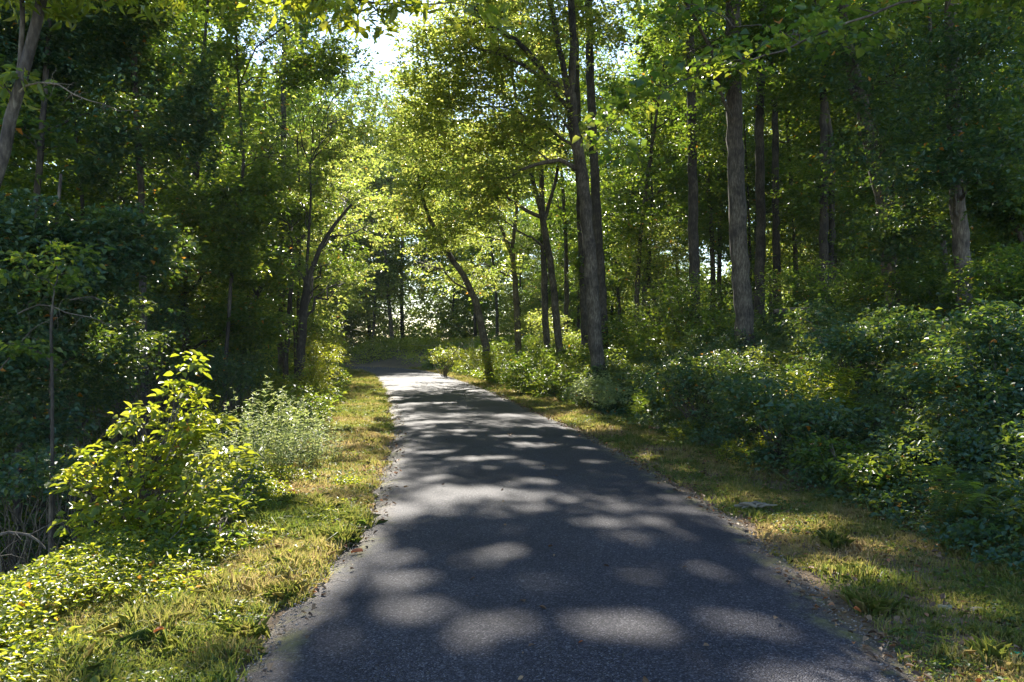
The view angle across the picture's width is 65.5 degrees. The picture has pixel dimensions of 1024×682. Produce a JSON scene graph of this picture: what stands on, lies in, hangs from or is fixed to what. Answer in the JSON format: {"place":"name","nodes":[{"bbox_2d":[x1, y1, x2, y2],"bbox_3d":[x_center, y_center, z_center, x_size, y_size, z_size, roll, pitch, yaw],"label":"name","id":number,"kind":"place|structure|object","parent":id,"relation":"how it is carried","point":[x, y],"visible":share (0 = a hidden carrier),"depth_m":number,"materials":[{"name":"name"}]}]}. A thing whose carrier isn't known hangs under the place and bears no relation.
{"place":"outdoors","nodes":[
{"label":"outdoors","id":0,"kind":"place"},
{"bbox_2d":[0,367,397,681],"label":"grass","id":1,"kind":"structure","parent":0,"point":[132,625],"depth_m":5.17,"materials":[{"name":"green plant"}]},
{"bbox_2d":[0,342,1023,681],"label":"ground","id":2,"kind":"structure","parent":0,"point":[400,362],"depth_m":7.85,"materials":[{"name":"green plant"}]},
{"bbox_2d":[0,443,102,575],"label":"understory shrub","id":3,"kind":"object","parent":2,"relation":"on","point":[27,487],"visible":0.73,"depth_m":8.86,"materials":[{"name":"green plant"}]},
{"bbox_2d":[0,49,102,561],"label":"broadleaf tree","id":4,"kind":"object","parent":2,"relation":"on","point":[34,132],"visible":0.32,"depth_m":12.70,"materials":[{"name":"green plant"}]},
{"bbox_2d":[0,27,104,341],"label":"broadleaf tree","id":5,"kind":"object","parent":2,"relation":"on","point":[24,160],"visible":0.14,"depth_m":18.56,"materials":[{"name":"green plant"}]},
{"bbox_2d":[0,238,116,551],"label":"sapling","id":6,"kind":"object","parent":2,"relation":"on","point":[14,351],"visible":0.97,"depth_m":9.09,"materials":[{"name":"green plant"}]},
{"bbox_2d":[0,360,160,544],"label":"understory shrub","id":7,"kind":"object","parent":2,"relation":"on","point":[108,390],"visible":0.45,"depth_m":12.90,"materials":[{"name":"green plant"}]},
{"bbox_2d":[0,0,195,570],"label":"understory tree","id":8,"kind":"object","parent":2,"relation":"on","point":[56,59],"visible":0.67,"depth_m":13.03,"materials":[{"name":"green plant"}]},
{"bbox_2d":[0,174,209,552],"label":"understory tree","id":9,"kind":"object","parent":2,"relation":"on","point":[29,233],"visible":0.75,"depth_m":10.96,"materials":[{"name":"green plant"}]},
{"bbox_2d":[0,8,214,492],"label":"slim tree","id":10,"kind":"object","parent":2,"relation":"on","point":[158,287],"visible":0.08,"depth_m":18.78,"materials":[{"name":"green plant"}]},
{"bbox_2d":[0,401,278,576],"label":"ravine undergrowth","id":11,"kind":"object","parent":2,"relation":"on","point":[97,435],"visible":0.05,"depth_m":20.23,"materials":[{"name":"green plant"}]},
{"bbox_2d":[84,289,211,490],"bbox_3d":[-7.844,1.470,16.920,2.598,5.181,2.360,0,0,0],"label":"understory shrub","id":12,"kind":"object","parent":2,"relation":"on","point":[151,324],"visible":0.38,"depth_m":16.98,"materials":[{"name":"green plant"}]},
{"bbox_2d":[5,0,303,461],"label":"broadleaf tree","id":13,"kind":"object","parent":2,"relation":"on","point":[116,438],"visible":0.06,"depth_m":22.36,"materials":[{"name":"green plant"}]},
{"bbox_2d":[45,3,268,412],"bbox_3d":[-12.312,-5.114,27.059,7.237,15.572,6.518,0,0,36],"label":"straight tree","id":14,"kind":"object","parent":2,"relation":"on","point":[164,187],"visible":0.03,"depth_m":26.79,"materials":[{"name":"green plant"}]},
{"bbox_2d":[44,349,274,542],"bbox_3d":[-3.081,1.000,6.966,1.786,1.852,1.768,0,0,0],"label":"shrub","id":15,"kind":"object","parent":2,"relation":"on","point":[106,514],"visible":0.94,"depth_m":6.80,"materials":[{"name":"green plant"}]},
{"bbox_2d":[54,0,266,501],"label":"understory tree","id":16,"kind":"object","parent":2,"relation":"on","point":[126,42],"visible":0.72,"depth_m":14.83,"materials":[{"name":"green plant"}]},
{"bbox_2d":[0,350,351,579],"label":"undergrowth","id":17,"kind":"object","parent":2,"relation":"on","point":[338,387],"visible":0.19,"depth_m":17.98,"materials":[{"name":"green plant"}]},
{"bbox_2d":[0,456,366,681],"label":"ground cover","id":18,"kind":"object","parent":2,"relation":"on","point":[105,549],"visible":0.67,"depth_m":5.35,"materials":[{"name":"green plant"}]},
{"bbox_2d":[18,385,394,681],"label":"clover","id":19,"kind":"object","parent":2,"relation":"on","point":[233,607],"visible":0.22,"depth_m":6.72,"materials":[{"name":"green plant"}]},
{"bbox_2d":[139,461,277,559],"bbox_3d":[-2.483,1.500,7.164,1.140,0.558,2.569,0,0,0],"label":"shrub","id":20,"kind":"object","parent":2,"relation":"on","point":[239,493],"visible":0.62,"depth_m":6.77,"materials":[{"name":"green plant"}]},
{"bbox_2d":[99,0,320,466],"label":"understory tree","id":21,"kind":"object","parent":2,"relation":"on","point":[243,319],"visible":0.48,"depth_m":19.20,"materials":[{"name":"green plant"}]},
{"bbox_2d":[149,346,271,468],"bbox_3d":[-6.094,1.619,15.960,2.341,3.051,2.440,0,0,0],"label":"understory shrub","id":22,"kind":"object","parent":2,"relation":"on","point":[217,374],"visible":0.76,"depth_m":15.85,"materials":[{"name":"green plant"}]},
{"bbox_2d":[196,340,287,443],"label":"understory shrub","id":23,"kind":"object","parent":2,"relation":"on","point":[251,358],"visible":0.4,"depth_m":18.98,"materials":[{"name":"green plant"}]},
{"bbox_2d":[168,375,329,489],"bbox_3d":[-3.400,1.305,10.182,2.056,1.765,1.729,0,0,0],"label":"weed clump","id":24,"kind":"object","parent":2,"relation":"on","point":[261,439],"visible":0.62,"depth_m":10.10,"materials":[{"name":"green plant"}]},
{"bbox_2d":[144,0,362,438],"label":"understory tree","id":25,"kind":"object","parent":2,"relation":"on","point":[236,205],"visible":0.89,"depth_m":17.55,"materials":[{"name":"green plant"}]},
{"bbox_2d":[0,0,516,187],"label":"leaning tree","id":26,"kind":"object","parent":2,"relation":"on","point":[41,14],"visible":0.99,"depth_m":7.01,"materials":[{"name":"green plant"}]},
{"bbox_2d":[157,23,367,365],"bbox_3d":[-12.090,-6.266,37.382,10.246,16.964,10.802,0,0,-16],"label":"broadleaf tree","id":27,"kind":"object","parent":2,"relation":"on","point":[312,96],"visible":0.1,"depth_m":36.41,"materials":[{"name":"green plant"}]},
{"bbox_2d":[222,156,336,384],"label":"slim tree","id":28,"kind":"object","parent":2,"relation":"on","point":[300,218],"visible":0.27,"depth_m":24.38,"materials":[{"name":"green plant"}]},
{"bbox_2d":[193,0,382,376],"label":"straight tree","id":29,"kind":"object","parent":2,"relation":"on","point":[304,32],"visible":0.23,"depth_m":30.00,"materials":[{"name":"green plant"}]},
{"bbox_2d":[170,0,409,384],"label":"forked tree","id":30,"kind":"object","parent":2,"relation":"on","point":[308,279],"visible":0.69,"depth_m":23.29,"materials":[{"name":"green plant"}]},
{"bbox_2d":[193,98,386,378],"bbox_3d":[-9.247,-3.861,33.309,8.109,11.924,8.749,0,0,-5],"label":"broadleaf tree","id":31,"kind":"object","parent":2,"relation":"on","point":[349,184],"visible":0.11,"depth_m":33.28,"materials":[{"name":"green plant"}]},
{"bbox_2d":[70,334,513,364],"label":"bushes","id":32,"kind":"object","parent":2,"relation":"on","point":[377,345],"visible":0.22,"depth_m":56.05,"materials":[{"name":"green plant"}]},
{"bbox_2d":[222,107,371,363],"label":"slim tree","id":33,"kind":"object","parent":2,"relation":"on","point":[312,327],"visible":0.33,"depth_m":28.45,"materials":[{"name":"green plant"}]},
{"bbox_2d":[249,339,349,409],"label":"bush","id":34,"kind":"object","parent":2,"relation":"on","point":[319,374],"visible":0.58,"depth_m":20.64,"materials":[{"name":"green plant"}]},
{"bbox_2d":[254,409,351,465],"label":"weed clump","id":35,"kind":"object","parent":2,"relation":"on","point":[310,447],"visible":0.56,"depth_m":11.07,"materials":[{"name":"green plant"}]},
{"bbox_2d":[259,117,403,353],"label":"broadleaf tree","id":36,"kind":"object","parent":2,"relation":"on","point":[342,226],"visible":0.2,"depth_m":40.55,"materials":[{"name":"green plant"}]},
{"bbox_2d":[267,61,395,313],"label":"broadleaf tree","id":37,"kind":"object","parent":2,"relation":"on","point":[345,102],"visible":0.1,"depth_m":66.32,"materials":[{"name":"green plant"}]},
{"bbox_2d":[336,155,414,349],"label":"slim tree","id":38,"kind":"object","parent":2,"relation":"on","point":[395,260],"visible":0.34,"depth_m":60.08,"materials":[{"name":"green plant"}]},
{"bbox_2d":[5,278,767,350],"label":"undergrowth","id":39,"kind":"object","parent":2,"relation":"on","point":[437,331],"visible":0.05,"depth_m":69.38,"materials":[{"name":"green plant"}]},
{"bbox_2d":[324,111,463,349],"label":"broadleaf tree","id":40,"kind":"object","parent":2,"relation":"on","point":[386,291],"visible":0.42,"depth_m":59.63,"materials":[{"name":"green plant"}]},
{"bbox_2d":[338,73,469,349],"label":"broadleaf tree","id":41,"kind":"object","parent":2,"relation":"on","point":[378,114],"visible":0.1,"depth_m":69.18,"materials":[{"name":"green plant"}]},
{"bbox_2d":[126,318,725,398],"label":"roadside undergrowth","id":42,"kind":"object","parent":2,"relation":"on","point":[571,351],"visible":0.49,"depth_m":27.57,"materials":[{"name":"green plant"}]},
{"bbox_2d":[357,56,498,378],"bbox_3d":[-3.564,-5.074,33.482,5.714,13.727,9.183,0,0,-38],"label":"leaning tree","id":43,"kind":"object","parent":2,"relation":"on","point":[409,208],"visible":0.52,"depth_m":32.86,"materials":[{"name":"green plant"}]},
{"bbox_2d":[396,338,505,376],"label":"bush","id":44,"kind":"object","parent":2,"relation":"on","point":[451,361],"visible":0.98,"depth_m":33.26,"materials":[{"name":"green plant"}]},
{"bbox_2d":[406,198,505,339],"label":"broadleaf tree","id":45,"kind":"object","parent":2,"relation":"on","point":[443,303],"visible":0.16,"depth_m":77.04,"materials":[{"name":"green plant"}]},
{"bbox_2d":[410,139,534,340],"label":"broadleaf tree","id":46,"kind":"object","parent":2,"relation":"on","point":[485,304],"visible":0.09,"depth_m":64.52,"materials":[{"name":"green plant"}]},
{"bbox_2d":[433,131,535,338],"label":"slim tree","id":47,"kind":"object","parent":2,"relation":"on","point":[474,249],"visible":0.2,"depth_m":52.20,"materials":[{"name":"green plant"}]},
{"bbox_2d":[422,102,563,360],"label":"forked tree","id":48,"kind":"object","parent":2,"relation":"on","point":[512,261],"visible":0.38,"depth_m":35.89,"materials":[{"name":"green plant"}]},
{"bbox_2d":[360,0,632,380],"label":"leaning tree","id":49,"kind":"object","parent":2,"relation":"on","point":[430,114],"visible":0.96,"depth_m":21.99,"materials":[{"name":"green plant"}]},
{"bbox_2d":[411,0,598,361],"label":"forked tree","id":50,"kind":"object","parent":2,"relation":"on","point":[542,216],"visible":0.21,"depth_m":29.88,"materials":[{"name":"green plant"}]},
{"bbox_2d":[5,75,1012,349],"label":"distant woods","id":51,"kind":"object","parent":2,"relation":"on","point":[437,297],"visible":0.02,"depth_m":86.00,"materials":[{"name":"green plant"}]},
{"bbox_2d":[476,212,562,337],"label":"broadleaf tree","id":52,"kind":"object","parent":2,"relation":"on","point":[503,329],"visible":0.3,"depth_m":56.35,"materials":[{"name":"green plant"}]},
{"bbox_2d":[490,352,569,395],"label":"bush","id":53,"kind":"object","parent":2,"relation":"on","point":[517,367],"visible":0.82,"depth_m":24.56,"materials":[{"name":"green plant"}]},
{"bbox_2d":[467,0,603,363],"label":"straight tree","id":54,"kind":"object","parent":2,"relation":"on","point":[579,266],"visible":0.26,"depth_m":28.87,"materials":[{"name":"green plant"}]},
{"bbox_2d":[501,183,577,326],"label":"slim tree","id":55,"kind":"object","parent":2,"relation":"on","point":[529,297],"visible":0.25,"depth_m":47.99,"materials":[{"name":"green plant"}]},
{"bbox_2d":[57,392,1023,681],"bbox_3d":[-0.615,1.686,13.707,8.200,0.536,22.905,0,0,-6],"label":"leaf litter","id":56,"kind":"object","parent":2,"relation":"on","point":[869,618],"visible":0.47,"depth_m":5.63,"materials":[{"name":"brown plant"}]},
{"bbox_2d":[468,0,619,357],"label":"slim tree","id":57,"kind":"object","parent":2,"relation":"on","point":[545,319],"visible":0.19,"depth_m":31.90,"materials":[{"name":"green plant"}]},
{"bbox_2d":[486,24,624,334],"bbox_3d":[1.809,-7.483,38.822,7.578,16.598,7.118,0,0,14],"label":"slim tree","id":58,"kind":"object","parent":2,"relation":"on","point":[569,202],"visible":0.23,"depth_m":38.24,"materials":[{"name":"green plant"}]},
{"bbox_2d":[514,118,633,330],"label":"slim tree","id":59,"kind":"object","parent":2,"relation":"on","point":[560,256],"visible":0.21,"depth_m":43.30,"materials":[{"name":"green plant"}]},
{"bbox_2d":[562,370,636,410],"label":"bramble bush","id":60,"kind":"object","parent":2,"relation":"on","point":[593,388],"visible":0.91,"depth_m":18.60,"materials":[{"name":"green plant"}]},
{"bbox_2d":[544,0,668,356],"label":"straight tree","id":61,"kind":"object","parent":2,"relation":"on","point":[595,185],"visible":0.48,"depth_m":26.87,"materials":[{"name":"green plant"}]},
{"bbox_2d":[601,309,672,354],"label":"understory shrub","id":62,"kind":"object","parent":2,"relation":"on","point":[631,332],"visible":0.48,"depth_m":25.82,"materials":[{"name":"green plant"}]},
{"bbox_2d":[565,54,724,331],"bbox_3d":[5.853,-5.918,34.979,7.235,12.867,6.467,0,0,34],"label":"slim tree","id":63,"kind":"object","parent":2,"relation":"on","point":[684,218],"visible":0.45,"depth_m":34.38,"materials":[{"name":"green plant"}]},
{"bbox_2d":[571,55,727,325],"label":"broadleaf tree","id":64,"kind":"object","parent":2,"relation":"on","point":[685,243],"visible":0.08,"depth_m":46.55,"materials":[{"name":"green plant"}]},
{"bbox_2d":[595,2,723,326],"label":"slim tree","id":65,"kind":"object","parent":2,"relation":"on","point":[660,207],"visible":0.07,"depth_m":41.66,"materials":[{"name":"green plant"}]},
{"bbox_2d":[607,217,720,329],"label":"understory shrub","id":66,"kind":"object","parent":2,"relation":"on","point":[660,263],"visible":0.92,"depth_m":31.90,"materials":[{"name":"green plant"}]},
{"bbox_2d":[579,0,752,334],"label":"slim tree","id":67,"kind":"object","parent":2,"relation":"on","point":[671,176],"visible":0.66,"depth_m":32.35,"materials":[{"name":"green plant"}]},
{"bbox_2d":[617,0,727,323],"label":"straight tree","id":68,"kind":"object","parent":2,"relation":"on","point":[690,130],"visible":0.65,"depth_m":25.86,"materials":[{"name":"green plant"}]},
{"bbox_2d":[625,270,732,341],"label":"understory shrub","id":69,"kind":"object","parent":2,"relation":"on","point":[679,314],"visible":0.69,"depth_m":23.74,"materials":[{"name":"green plant"}]},
{"bbox_2d":[626,350,753,429],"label":"bramble bush","id":70,"kind":"object","parent":2,"relation":"on","point":[693,373],"visible":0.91,"depth_m":13.81,"materials":[{"name":"green plant"}]},
{"bbox_2d":[608,0,771,322],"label":"slim tree","id":71,"kind":"object","parent":2,"relation":"on","point":[712,255],"visible":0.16,"depth_m":34.08,"materials":[{"name":"green plant"}]},
{"bbox_2d":[653,12,796,319],"bbox_3d":[10.467,-8.073,37.033,7.578,16.598,7.118,0,0,29],"label":"slim tree","id":72,"kind":"object","parent":2,"relation":"on","point":[719,265],"visible":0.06,"depth_m":37.26,"materials":[{"name":"green plant"}]},
{"bbox_2d":[627,0,843,363],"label":"straight tree","id":73,"kind":"object","parent":2,"relation":"on","point":[740,275],"visible":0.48,"depth_m":18.79,"materials":[{"name":"green plant"}]},
{"bbox_2d":[685,101,812,317],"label":"slim tree","id":74,"kind":"object","parent":2,"relation":"on","point":[724,232],"visible":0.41,"depth_m":33.01,"materials":[{"name":"green plant"}]},
{"bbox_2d":[673,0,832,321],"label":"slim tree","id":75,"kind":"object","parent":2,"relation":"on","point":[775,211],"visible":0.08,"depth_m":30.89,"materials":[{"name":"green plant"}]},
{"bbox_2d":[484,385,1023,681],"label":"clover","id":76,"kind":"object","parent":2,"relation":"on","point":[905,641],"visible":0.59,"depth_m":6.07,"materials":[{"name":"green plant"}]},
{"bbox_2d":[703,0,836,329],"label":"straight tree","id":77,"kind":"object","parent":2,"relation":"on","point":[760,248],"visible":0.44,"depth_m":26.88,"materials":[{"name":"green plant"}]},
{"bbox_2d":[521,258,1021,339],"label":"forest undergrowth","id":78,"kind":"object","parent":2,"relation":"on","point":[778,318],"visible":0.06,"depth_m":23.45,"materials":[{"name":"green plant"}]},
{"bbox_2d":[694,369,870,462],"bbox_3d":[3.480,1.004,10.477,1.730,1.249,2.570,0,0,-12],"label":"bramble bush","id":79,"kind":"object","parent":2,"relation":"on","point":[752,395],"visible":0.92,"depth_m":10.23,"materials":[{"name":"green plant"}]},
{"bbox_2d":[542,301,1023,578],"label":"bushes","id":80,"kind":"object","parent":2,"relation":"on","point":[791,348],"visible":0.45,"depth_m":9.94,"materials":[{"name":"green plant"}]},
{"bbox_2d":[724,0,863,324],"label":"slim tree","id":81,"kind":"object","parent":2,"relation":"on","point":[769,203],"visible":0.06,"depth_m":35.70,"materials":[{"name":"green plant"}]},
{"bbox_2d":[572,0,1023,169],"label":"broadleaf tree","id":82,"kind":"object","parent":2,"relation":"on","point":[820,27],"visible":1,"depth_m":9.16,"materials":[{"name":"green plant"}]},
{"bbox_2d":[750,258,864,322],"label":"understory shrub","id":83,"kind":"object","parent":2,"relation":"on","point":[789,279],"visible":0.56,"depth_m":22.78,"materials":[{"name":"green plant"}]},
{"bbox_2d":[763,349,864,446],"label":"weed clump","id":84,"kind":"object","parent":2,"relation":"on","point":[841,392],"visible":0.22,"depth_m":10.75,"materials":[{"name":"green plant"}]},
{"bbox_2d":[770,180,878,311],"bbox_3d":[10.497,-2.882,25.982,3.992,5.111,3.146,0,0,0],"label":"understory shrub","id":85,"kind":"object","parent":2,"relation":"on","point":[837,251],"visible":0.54,"depth_m":25.78,"materials":[{"name":"green plant"}]},
{"bbox_2d":[759,0,898,306],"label":"twin tree","id":86,"kind":"object","parent":2,"relation":"on","point":[827,224],"visible":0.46,"depth_m":24.89,"materials":[{"name":"green plant"}]},
{"bbox_2d":[780,433,934,496],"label":"bramble bush","id":87,"kind":"object","parent":2,"relation":"on","point":[833,457],"visible":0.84,"depth_m":8.38,"materials":[{"name":"green plant"}]},
{"bbox_2d":[769,300,954,392],"bbox_3d":[5.400,0.089,12.935,2.306,1.610,3.445,0,0,0],"label":"bramble bush","id":88,"kind":"object","parent":2,"relation":"on","point":[860,341],"visible":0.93,"depth_m":11.92,"materials":[{"name":"green plant"}]},
{"bbox_2d":[779,0,944,205],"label":"slim tree","id":89,"kind":"object","parent":2,"relation":"on","point":[815,141],"visible":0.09,"depth_m":30.70,"materials":[{"name":"green plant"}]},
{"bbox_2d":[805,255,925,312],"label":"understory shrub","id":90,"kind":"object","parent":2,"relation":"on","point":[858,292],"visible":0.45,"depth_m":19.90,"materials":[{"name":"green plant"}]},
{"bbox_2d":[760,0,989,312],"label":"straight tree","id":91,"kind":"object","parent":2,"relation":"on","point":[884,231],"visible":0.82,"depth_m":16.65,"materials":[{"name":"green plant"}]},
{"bbox_2d":[769,0,1022,305],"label":"broadleaf tree","id":92,"kind":"object","parent":2,"relation":"on","point":[834,104],"visible":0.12,"depth_m":29.45,"materials":[{"name":"green plant"}]},
{"bbox_2d":[815,38,976,295],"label":"slim tree","id":93,"kind":"object","parent":2,"relation":"on","point":[865,190],"visible":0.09,"depth_m":27.37,"materials":[{"name":"green plant"}]},
{"bbox_2d":[853,250,991,319],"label":"understory shrub","id":94,"kind":"object","parent":2,"relation":"on","point":[927,287],"visible":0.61,"depth_m":16.81,"materials":[{"name":"green plant"}]},
{"bbox_2d":[862,3,1005,306],"bbox_3d":[11.602,-6.452,22.072,3.589,11.797,3.578,0,0,0],"label":"slim tree","id":95,"kind":"object","parent":2,"relation":"on","point":[943,244],"visible":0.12,"depth_m":21.85,"materials":[{"name":"green plant"}]},
{"bbox_2d":[860,0,1023,322],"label":"straight tree","id":96,"kind":"object","parent":2,"relation":"on","point":[954,154],"visible":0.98,"depth_m":14.28,"materials":[{"name":"green plant"}]},
{"bbox_2d":[873,413,1023,501],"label":"bramble bush","id":97,"kind":"object","parent":2,"relation":"on","point":[892,433],"visible":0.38,"depth_m":8.09,"materials":[{"name":"green plant"}]},
{"bbox_2d":[884,298,1023,429],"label":"bramble bush","id":98,"kind":"object","parent":2,"relation":"on","point":[984,338],"visible":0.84,"depth_m":8.81,"materials":[{"name":"green plant"}]},
{"bbox_2d":[890,465,1020,524],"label":"bush","id":99,"kind":"object","parent":2,"relation":"on","point":[959,496],"visible":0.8,"depth_m":6.79,"materials":[{"name":"green plant"}]},
{"bbox_2d":[905,118,1023,256],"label":"slim tree","id":100,"kind":"object","parent":2,"relation":"on","point":[1010,217],"visible":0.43,"depth_m":16.93,"materials":[{"name":"green plant"}]},
{"bbox_2d":[934,239,1023,324],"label":"understory shrub","id":101,"kind":"object","parent":2,"relation":"on","point":[1011,288],"visible":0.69,"depth_m":13.89,"materials":[{"name":"green plant"}]},
{"bbox_2d":[28,0,1013,341],"label":"sky","id":102,"kind":"structure","parent":0,"point":[386,54],"materials":[{"name":"white"}]},
{"bbox_2d":[174,365,919,681],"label":"road","id":103,"kind":"structure","parent":0,"point":[402,603],"depth_m":5.32,"materials":[{"name":"grey asphalt"}]},
{"bbox_2d":[225,429,938,681],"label":"edge grit","id":104,"kind":"object","parent":103,"relation":"on","point":[303,602],"visible":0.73,"depth_m":5.26,"materials":[{"name":"gravel"}]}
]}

